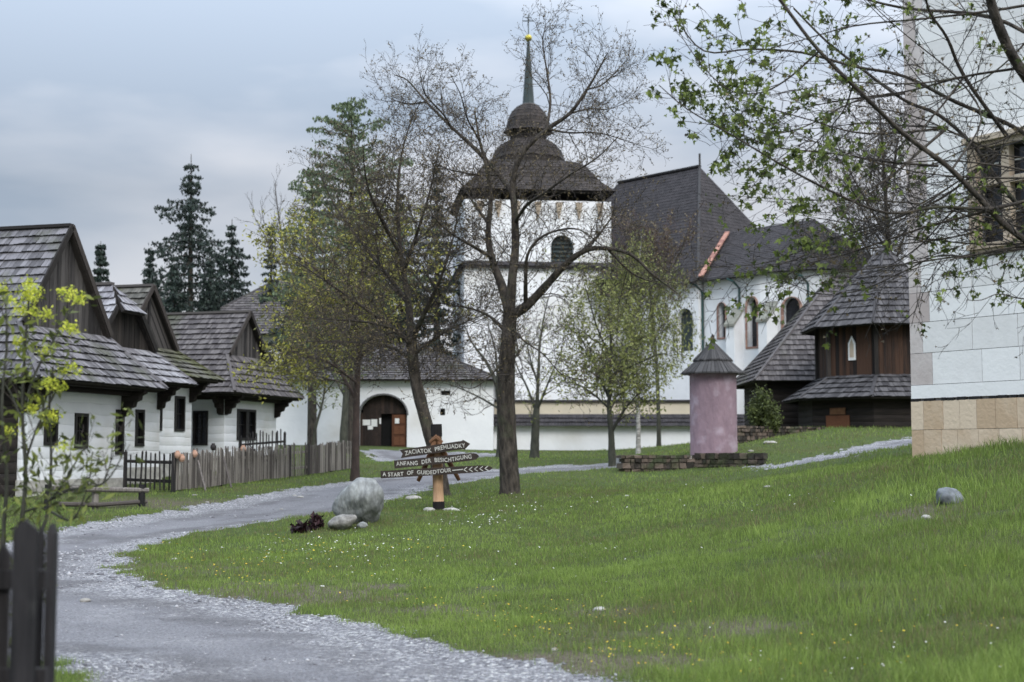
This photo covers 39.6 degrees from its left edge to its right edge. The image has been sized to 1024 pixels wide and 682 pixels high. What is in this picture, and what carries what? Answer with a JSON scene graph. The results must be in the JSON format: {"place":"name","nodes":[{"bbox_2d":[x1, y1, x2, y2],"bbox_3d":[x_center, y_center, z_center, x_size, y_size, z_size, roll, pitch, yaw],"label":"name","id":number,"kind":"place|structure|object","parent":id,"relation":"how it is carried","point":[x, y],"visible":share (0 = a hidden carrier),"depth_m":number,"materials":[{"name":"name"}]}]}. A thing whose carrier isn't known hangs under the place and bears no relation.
{"place":"outdoors","nodes":[
{"label":"outdoors","id":0,"kind":"place"},
{"bbox_2d":[0,0,907,351],"label":"sky","id":1,"kind":"structure","parent":0,"point":[105,104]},
{"bbox_2d":[6,437,911,681],"bbox_3d":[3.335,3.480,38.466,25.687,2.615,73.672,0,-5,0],"label":"gravel road","id":2,"kind":"structure","parent":0,"point":[226,657],"depth_m":13.17,"materials":[{"name":"grey gravel"}]},
{"bbox_2d":[80,598,90,601],"bbox_3d":[-4.700,2.864,15.686,0.123,0.063,0.121,0,-5,0],"label":"pale stone","id":3,"kind":"object","parent":2,"relation":"on","point":[85,600],"visible":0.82,"depth_m":15.64,"materials":[{"name":"stone"}]},
{"bbox_2d":[0,425,1023,681],"bbox_3d":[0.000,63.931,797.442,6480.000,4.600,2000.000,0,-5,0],"label":"ground","id":4,"kind":"structure","parent":0,"point":[364,463],"depth_m":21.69,"materials":[{"name":"green plant"}]},
{"bbox_2d":[0,519,58,681],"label":"picket fence","id":5,"kind":"object","parent":4,"relation":"on","point":[28,578],"visible":1,"depth_m":5.34,"materials":[{"name":"grey wood"}]},
{"bbox_2d":[0,269,143,646],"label":"flowering sapling","id":6,"kind":"object","parent":4,"relation":"on","point":[29,296],"visible":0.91,"depth_m":9.44,"materials":[{"name":"green plant"}]},
{"bbox_2d":[0,223,168,496],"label":"log cottage","id":7,"kind":"structure","parent":4,"relation":"on","point":[114,374],"depth_m":36.66,"materials":[{"name":"wood"}]},
{"bbox_2d":[43,409,58,445],"bbox_3d":[-11.504,2.151,35.353,0.155,0.890,0.570,-1,-5,16],"label":"window","id":8,"kind":"structure","parent":7,"relation":"in","point":[55,437],"depth_m":35.51,"materials":[{"name":"black glass"}]},
{"bbox_2d":[74,413,88,448],"bbox_3d":[-11.140,2.316,36.644,0.155,0.910,0.610,-1,-5,16],"label":"window","id":9,"kind":"structure","parent":7,"relation":"in","point":[78,416],"depth_m":36.77,"materials":[{"name":"black glass"}]},
{"bbox_2d":[115,409,124,454],"bbox_3d":[-10.643,2.459,38.422,0.155,1.210,0.410,-1,-5,16],"label":"window","id":10,"kind":"structure","parent":7,"relation":"in","point":[120,438],"depth_m":38.51,"materials":[{"name":"black glass"}]},
{"bbox_2d":[44,484,148,508],"bbox_3d":[-9.581,3.683,32.785,2.426,0.781,0.354,3,-6,-37],"label":"bench","id":11,"kind":"object","parent":4,"relation":"on","point":[141,490],"visible":0.54,"depth_m":32.91,"materials":[{"name":"grey wood"}]},
{"bbox_2d":[92,241,109,281],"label":"spruce tree","id":12,"kind":"object","parent":4,"relation":"on","point":[100,258],"visible":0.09,"depth_m":100.62,"materials":[{"name":"green plant"}]},
{"bbox_2d":[95,282,197,483],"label":"log cottage","id":13,"kind":"structure","parent":4,"relation":"on","point":[132,335],"depth_m":43.16,"materials":[{"name":"white wood"}]},
{"bbox_2d":[135,409,144,445],"bbox_3d":[-11.279,2.624,42.929,0.155,1.110,0.510,-1,-5,16],"label":"window","id":14,"kind":"structure","parent":13,"relation":"in","point":[139,414],"depth_m":43.05,"materials":[{"name":"black glass"}]},
{"bbox_2d":[123,450,173,491],"bbox_3d":[-9.581,3.518,37.537,1.937,1.311,0.117,-3,-6,33],"label":"picket fence","id":15,"kind":"object","parent":4,"relation":"on","point":[150,480],"visible":0.84,"depth_m":37.46,"materials":[{"name":"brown wood"}]},
{"bbox_2d":[142,250,162,301],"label":"spruce tree","id":16,"kind":"object","parent":4,"relation":"on","point":[150,274],"visible":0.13,"depth_m":100.62,"materials":[{"name":"green plant"}]},
{"bbox_2d":[114,284,224,477],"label":"log cottage","id":17,"kind":"structure","parent":4,"relation":"on","point":[175,422],"depth_m":48.75,"materials":[{"name":"white wood"}]},
{"bbox_2d":[160,409,162,430],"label":"window","id":18,"kind":"structure","parent":17,"relation":"in","point":[161,411],"depth_m":47.54,"materials":[{"name":"black glass"}]},
{"bbox_2d":[174,396,185,431],"bbox_3d":[-11.443,2.497,48.794,0.155,1.210,0.710,-1,-5,16],"label":"window","id":19,"kind":"structure","parent":17,"relation":"in","point":[180,401],"depth_m":48.98,"materials":[{"name":"black glass"}]},
{"bbox_2d":[161,264,189,312],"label":"spruce tree","id":20,"kind":"object","parent":4,"relation":"on","point":[171,299],"visible":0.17,"depth_m":96.41,"materials":[{"name":"green plant"}]},
{"bbox_2d":[140,161,247,312],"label":"spruce tree","id":21,"kind":"object","parent":4,"relation":"on","point":[196,245],"visible":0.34,"depth_m":108.45,"materials":[{"name":"green plant"}]},
{"bbox_2d":[197,460,206,490],"bbox_3d":[-8.289,3.596,38.009,0.045,0.820,0.665,3,-5,-31],"label":"leaning prop","id":22,"kind":"object","parent":4,"relation":"on","point":[202,478],"visible":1,"depth_m":37.99,"materials":[{"name":"grey wood"}]},
{"bbox_2d":[191,261,223,311],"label":"spruce tree","id":23,"kind":"object","parent":4,"relation":"on","point":[207,300],"visible":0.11,"depth_m":98.35,"materials":[{"name":"green plant"}]},
{"bbox_2d":[223,458,231,487],"bbox_3d":[-7.922,3.669,39.608,0.045,0.840,0.668,3,-5,-32],"label":"leaning prop","id":24,"kind":"object","parent":4,"relation":"on","point":[227,472],"visible":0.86,"depth_m":39.60,"materials":[{"name":"grey wood"}]},
{"bbox_2d":[173,445,290,491],"bbox_3d":[-8.094,3.796,42.170,0.282,1.506,10.523,-1,-5,7],"label":"picket fence","id":25,"kind":"object","parent":4,"relation":"on","point":[252,465],"visible":0.93,"depth_m":41.27,"materials":[{"name":"grey wood"}]},
{"bbox_2d":[175,451,180,457],"bbox_3d":[-8.720,2.959,37.082,0.176,0.200,0.176,0,-5,0],"label":"clay pot","id":26,"kind":"object","parent":25,"relation":"on","point":[177,454],"visible":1,"depth_m":37.02,"materials":[{"name":"orange ceramic"}]},
{"bbox_2d":[178,454,184,461],"bbox_3d":[-8.630,3.055,37.175,0.176,0.200,0.176,0,-5,0],"label":"clay pot","id":27,"kind":"object","parent":25,"relation":"attached to","point":[182,458],"visible":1,"depth_m":37.12,"materials":[{"name":"orange ceramic"}]},
{"bbox_2d":[193,450,197,456],"bbox_3d":[-8.542,3.031,38.280,0.176,0.200,0.176,0,-5,0],"label":"clay pot","id":28,"kind":"object","parent":25,"relation":"on","point":[195,453],"visible":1,"depth_m":38.22,"materials":[{"name":"orange ceramic"}]},
{"bbox_2d":[210,443,215,449],"bbox_3d":[-8.312,2.945,39.592,0.176,0.200,0.176,0,-5,0],"label":"clay pot","id":29,"kind":"object","parent":25,"relation":"on","point":[213,446],"visible":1,"depth_m":39.53,"materials":[{"name":"black ceramic"}]},
{"bbox_2d":[213,224,251,306],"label":"spruce tree","id":30,"kind":"object","parent":4,"relation":"on","point":[233,267],"visible":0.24,"depth_m":104.58,"materials":[{"name":"green plant"}]},
{"bbox_2d":[167,310,304,465],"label":"log cottage","id":31,"kind":"structure","parent":4,"relation":"on","point":[229,410],"depth_m":53.33,"materials":[{"name":"white wood"}]},
{"bbox_2d":[192,411,207,444],"bbox_3d":[-11.367,3.183,51.998,0.610,1.260,0.155,-1,-5,16],"label":"window","id":32,"kind":"structure","parent":31,"relation":"in","point":[200,418],"depth_m":52.02,"materials":[{"name":"black glass"}]},
{"bbox_2d":[236,409,246,439],"bbox_3d":[-10.127,3.119,53.069,0.155,1.160,0.810,-1,-5,16],"label":"window","id":33,"kind":"structure","parent":31,"relation":"in","point":[241,413],"depth_m":53.27,"materials":[{"name":"black glass"}]},
{"bbox_2d":[247,409,255,440],"bbox_3d":[-9.917,3.179,53.812,0.155,1.160,0.760,-1,-5,16],"label":"window","id":34,"kind":"structure","parent":31,"relation":"in","point":[251,414],"depth_m":54.05,"materials":[{"name":"black glass"}]},
{"bbox_2d":[238,429,285,459],"bbox_3d":[-9.159,4.125,52.231,0.144,1.835,2.823,-2,-5,27],"label":"picket fence","id":35,"kind":"object","parent":4,"relation":"on","point":[248,441],"visible":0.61,"depth_m":52.21,"materials":[{"name":"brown wood"}]},
{"bbox_2d":[258,223,279,303],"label":"spruce tree","id":36,"kind":"object","parent":4,"relation":"on","point":[271,268],"visible":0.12,"depth_m":100.55,"materials":[{"name":"green plant"}]},
{"bbox_2d":[235,163,304,357],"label":"bare tree","id":37,"kind":"object","parent":4,"relation":"on","point":[275,183],"visible":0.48,"depth_m":88.87,"materials":[{"name":"brown plant"}]},
{"bbox_2d":[265,262,332,366],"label":"fir tree","id":38,"kind":"object","parent":4,"relation":"on","point":[276,332],"visible":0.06,"depth_m":90.02,"materials":[{"name":"green plant"}]},
{"bbox_2d":[288,442,309,476],"bbox_3d":[-7.260,4.138,48.424,0.126,1.395,1.950,-1,-5,11],"label":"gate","id":39,"kind":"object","parent":4,"relation":"on","point":[305,467],"visible":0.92,"depth_m":48.50,"materials":[{"name":"grey wood"}]},
{"bbox_2d":[255,162,343,445],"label":"larch tree","id":40,"kind":"object","parent":4,"relation":"on","point":[311,415],"visible":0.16,"depth_m":73.99,"materials":[{"name":"green plant"}]},
{"bbox_2d":[290,519,311,533],"bbox_3d":[-3.895,3.439,25.994,0.388,0.375,0.409,-2,-5,23],"label":"dark plant","id":41,"kind":"object","parent":4,"relation":"on","point":[300,527],"visible":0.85,"depth_m":25.93,"materials":[{"name":"purple plant"}]},
{"bbox_2d":[217,273,404,364],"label":"manor house","id":42,"kind":"structure","parent":4,"relation":"on","point":[245,302],"depth_m":99.14,"materials":[{"name":"white paint"}]},
{"bbox_2d":[306,511,324,529],"bbox_3d":[-3.620,3.349,26.299,0.355,0.425,0.354,4,-6,-40],"label":"dark plant","id":43,"kind":"object","parent":4,"relation":"on","point":[315,521],"visible":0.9,"depth_m":26.23,"materials":[{"name":"purple plant"}]},
{"bbox_2d":[285,344,366,463],"bbox_3d":[-7.541,2.616,56.402,3.930,5.031,2.453,-2,-5,27],"label":"sapling","id":44,"kind":"object","parent":4,"relation":"on","point":[318,416],"visible":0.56,"depth_m":55.95,"materials":[{"name":"green plant"}]},
{"bbox_2d":[266,263,393,454],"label":"leafy tree","id":45,"kind":"object","parent":4,"relation":"on","point":[344,423],"visible":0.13,"depth_m":65.86,"materials":[{"name":"green plant"}]},
{"bbox_2d":[309,440,351,473],"bbox_3d":[-6.420,4.250,50.920,0.146,1.464,3.377,-2,-5,23],"label":"picket fence","id":46,"kind":"object","parent":4,"relation":"on","point":[329,456],"visible":0.85,"depth_m":50.62,"materials":[{"name":"grey wood"}]},
{"bbox_2d":[327,514,356,529],"bbox_3d":[-3.109,3.345,26.097,0.549,0.338,0.406,0,-5,0],"label":"boulder","id":47,"kind":"object","parent":4,"relation":"on","point":[342,521],"visible":0.97,"depth_m":25.96,"materials":[{"name":"grey stone"}]},
{"bbox_2d":[227,175,474,480],"bbox_3d":[-5.151,-0.426,44.120,7.253,10.004,6.830,1,-5,-12],"label":"budding tree","id":48,"kind":"object","parent":4,"relation":"on","point":[355,463],"visible":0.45,"depth_m":43.55,"materials":[{"name":"green plant"}]},
{"bbox_2d":[273,97,436,452],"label":"larch tree","id":49,"kind":"object","parent":4,"relation":"on","point":[349,107],"visible":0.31,"depth_m":68.43,"materials":[{"name":"green plant"}]},
{"bbox_2d":[332,477,383,523],"bbox_3d":[-2.905,3.050,26.809,0.986,0.964,0.872,0,-5,0],"label":"boulder","id":50,"kind":"object","parent":4,"relation":"on","point":[361,499],"visible":0.84,"depth_m":26.54,"materials":[{"name":"grey stone"}]},
{"bbox_2d":[356,522,367,527],"bbox_3d":[-2.760,3.384,26.121,0.189,0.138,0.167,4,-6,-39],"label":"pebble stone","id":51,"kind":"object","parent":4,"relation":"on","point":[363,524],"visible":0.97,"depth_m":26.06,"materials":[{"name":"grey stone"}]},
{"bbox_2d":[357,264,405,343],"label":"fir tree","id":52,"kind":"object","parent":4,"relation":"on","point":[396,317],"visible":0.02,"depth_m":92.59,"materials":[{"name":"green plant"}]},
{"bbox_2d":[276,344,494,449],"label":"gatehouse","id":53,"kind":"object","parent":4,"relation":"on","point":[389,416],"visible":0.3,"depth_m":79.99,"materials":[{"name":"white paint"}]},
{"bbox_2d":[360,395,406,445],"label":"door","id":54,"kind":"structure","parent":53,"relation":"in","point":[383,404],"depth_m":80.33,"materials":[{"name":"brown wood"}]},
{"bbox_2d":[392,415,405,446],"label":"door","id":55,"kind":"structure","parent":53,"relation":"in","point":[398,429],"depth_m":80.14,"materials":[{"name":"brown wood"}]},
{"bbox_2d":[261,79,523,495],"bbox_3d":[-2.887,-1.421,34.384,6.932,10.841,7.998,0,-5,0],"label":"budding tree","id":56,"kind":"object","parent":4,"relation":"on","point":[411,343],"visible":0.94,"depth_m":34.30,"materials":[{"name":"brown plant"}]},
{"bbox_2d":[381,196,440,343],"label":"fir tree","id":57,"kind":"object","parent":4,"relation":"on","point":[402,310],"visible":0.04,"depth_m":94.41,"materials":[{"name":"green plant"}]},
{"bbox_2d":[405,495,419,499],"bbox_3d":[-2.310,3.698,33.477,0.307,0.136,0.342,4,-6,-42],"label":"pale stone","id":58,"kind":"object","parent":4,"relation":"on","point":[412,497],"visible":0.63,"depth_m":33.41,"materials":[{"name":"stone"}]},
{"bbox_2d":[423,507,434,511],"bbox_3d":[-1.725,3.531,29.663,0.260,0.133,0.230,0,-5,0],"label":"pale stone","id":59,"kind":"object","parent":4,"relation":"on","point":[428,508],"visible":0.53,"depth_m":29.59,"materials":[{"name":"stone"}]},
{"bbox_2d":[400,167,461,358],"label":"fir tree","id":60,"kind":"object","parent":4,"relation":"on","point":[439,304],"visible":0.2,"depth_m":92.27,"materials":[{"name":"green plant"}]},
{"bbox_2d":[380,424,491,511],"bbox_3d":[-1.570,2.693,29.805,2.340,1.908,0.407,0,-5,0],"label":"signpost","id":61,"kind":"object","parent":4,"relation":"on","point":[437,456],"visible":1,"depth_m":29.65,"materials":[{"name":"brown wood"}]},
{"bbox_2d":[423,292,534,456],"bbox_3d":[-1.462,1.547,60.529,5.527,7.291,2.664,-3,-5,30],"label":"bare tree","id":62,"kind":"object","parent":4,"relation":"on","point":[495,378],"visible":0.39,"depth_m":60.48,"materials":[{"name":"brown plant"}]},
{"bbox_2d":[500,248,578,457],"bbox_3d":[0.979,0.542,57.926,4.056,8.920,3.188,-2,-5,22],"label":"sparse tree","id":63,"kind":"object","parent":4,"relation":"on","point":[534,443],"visible":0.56,"depth_m":57.83,"materials":[{"name":"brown plant"}]},
{"bbox_2d":[355,0,724,493],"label":"bare tree","id":64,"kind":"object","parent":4,"relation":"on","point":[509,327],"visible":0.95,"depth_m":32.97,"materials":[{"name":"brown plant"}]},
{"bbox_2d":[81,448,1018,681],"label":"lawn weeds","id":65,"kind":"object","parent":4,"relation":"on","point":[548,589],"visible":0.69,"depth_m":15.68,"materials":[{"name":"green plant"}]},
{"bbox_2d":[145,533,1012,681],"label":"yellow wildflowers","id":66,"kind":"object","parent":4,"relation":"on","point":[527,607],"visible":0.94,"depth_m":12.72,"materials":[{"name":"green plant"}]},
{"bbox_2d":[494,400,689,421],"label":"wall","id":67,"kind":"structure","parent":4,"relation":"on","point":[674,407],"depth_m":84.45,"materials":[{"name":"beige paint"}]},
{"bbox_2d":[206,492,997,668],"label":"white wildflowers","id":68,"kind":"object","parent":4,"relation":"on","point":[526,547],"visible":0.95,"depth_m":23.91,"materials":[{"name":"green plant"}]},
{"bbox_2d":[537,250,697,466],"bbox_3d":[3.671,0.623,52.010,6.105,8.402,5.557,0,-5,0],"label":"leafing tree","id":69,"kind":"object","parent":4,"relation":"on","point":[608,382],"visible":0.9,"depth_m":51.55,"materials":[{"name":"green plant"}]},
{"bbox_2d":[494,414,744,449],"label":"enclosure wall","id":70,"kind":"structure","parent":4,"relation":"on","point":[562,432],"depth_m":82.07,"materials":[{"name":"white paint"}]},
{"bbox_2d":[578,221,703,453],"bbox_3d":[5.759,-0.145,62.185,5.664,10.590,4.128,0,-5,0],"label":"birch tree","id":71,"kind":"object","parent":4,"relation":"on","point":[638,430],"visible":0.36,"depth_m":62.22,"materials":[{"name":"green plant"}]},
{"bbox_2d":[596,202,708,446],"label":"budding tree","id":72,"kind":"object","parent":4,"relation":"on","point":[658,442],"visible":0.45,"depth_m":70.13,"materials":[{"name":"green plant"}]},
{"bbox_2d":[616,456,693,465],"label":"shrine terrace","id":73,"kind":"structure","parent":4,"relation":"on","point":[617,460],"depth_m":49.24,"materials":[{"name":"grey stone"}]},
{"bbox_2d":[681,334,744,454],"bbox_3d":[6.875,2.014,48.595,2.198,4.540,2.190,0,-5,0],"label":"round shrine","id":74,"kind":"object","parent":73,"relation":"on","point":[714,372],"visible":0.89,"depth_m":47.91,"materials":[{"name":"pink paint"}]},
{"bbox_2d":[615,455,697,471],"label":"drystone wall","id":75,"kind":"structure","parent":4,"relation":"on","point":[636,463],"depth_m":45.87,"materials":[{"name":"grey stone"}]},
{"bbox_2d":[449,15,869,413],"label":"church","id":76,"kind":"structure","parent":4,"relation":"on","point":[743,345],"depth_m":89.87,"materials":[{"name":"white paint"}]},
{"bbox_2d":[681,309,692,350],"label":"window","id":77,"kind":"structure","parent":76,"relation":"in","point":[689,334],"depth_m":87.03,"materials":[{"name":"black metal"}]},
{"bbox_2d":[716,302,726,339],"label":"window","id":78,"kind":"structure","parent":76,"relation":"in","point":[717,311],"depth_m":85.19,"materials":[{"name":"pink stone"}]},
{"bbox_2d":[745,296,758,348],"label":"window","id":79,"kind":"structure","parent":76,"relation":"in","point":[754,324],"depth_m":83.49,"materials":[{"name":"glass"}]},
{"bbox_2d":[781,296,801,328],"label":"window","id":80,"kind":"structure","parent":76,"relation":"in","point":[792,308],"depth_m":82.34,"materials":[{"name":"pink stone"}]},
{"bbox_2d":[694,453,767,467],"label":"drystone wall","id":81,"kind":"structure","parent":4,"relation":"on","point":[711,460],"depth_m":45.69,"materials":[{"name":"grey stone"}]},
{"bbox_2d":[743,383,783,433],"bbox_3d":[9.813,2.745,55.442,1.593,2.202,1.566,0,-5,0],"label":"garden shrub","id":82,"kind":"object","parent":4,"relation":"on","point":[761,413],"visible":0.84,"depth_m":55.16,"materials":[{"name":"green plant"}]},
{"bbox_2d":[737,426,824,443],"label":"drystone wall","id":83,"kind":"structure","parent":4,"relation":"on","point":[748,433],"depth_m":54.69,"materials":[{"name":"grey stone"}]},
{"bbox_2d":[737,275,852,426],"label":"wooden church wing","id":84,"kind":"structure","parent":4,"relation":"on","point":[781,365],"depth_m":65.08,"materials":[{"name":"grey wood"}]},
{"bbox_2d":[643,0,1023,358],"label":"maple tree","id":85,"kind":"object","parent":4,"relation":"on","point":[998,22],"visible":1,"depth_m":13.37,"materials":[{"name":"green plant"}]},
{"bbox_2d":[782,248,911,427],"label":"wooden bell tower","id":86,"kind":"structure","parent":4,"relation":"on","point":[853,384],"depth_m":58.77,"materials":[{"name":"brown wood"}]},
{"bbox_2d":[826,415,849,427],"bbox_3d":[13.412,3.371,58.547,0.050,0.620,1.100,5,-7,-45],"label":"door","id":87,"kind":"structure","parent":86,"relation":"in","point":[833,420],"depth_m":58.53,"materials":[{"name":"brown wood"}]},
{"bbox_2d":[795,76,907,285],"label":"bare tree","id":88,"kind":"object","parent":4,"relation":"on","point":[886,198],"visible":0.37,"depth_m":80.72,"materials":[{"name":"brown plant"}]},
{"bbox_2d":[936,487,964,504],"bbox_3d":[6.130,2.202,19.907,0.414,0.317,0.388,0,-5,0],"label":"lawn rock","id":89,"kind":"object","parent":4,"relation":"on","point":[946,494],"visible":0.63,"depth_m":19.77,"materials":[{"name":"grey stone"}]},
{"bbox_2d":[902,0,1023,457],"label":"stone house","id":90,"kind":"structure","parent":4,"relation":"on","point":[967,386],"depth_m":27.10,"materials":[{"name":"stone"}]},
{"bbox_2d":[961,127,1023,251],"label":"window","id":91,"kind":"structure","parent":90,"relation":"in","point":[1011,150],"depth_m":26.56,"materials":[{"name":"wood"}]}
]}

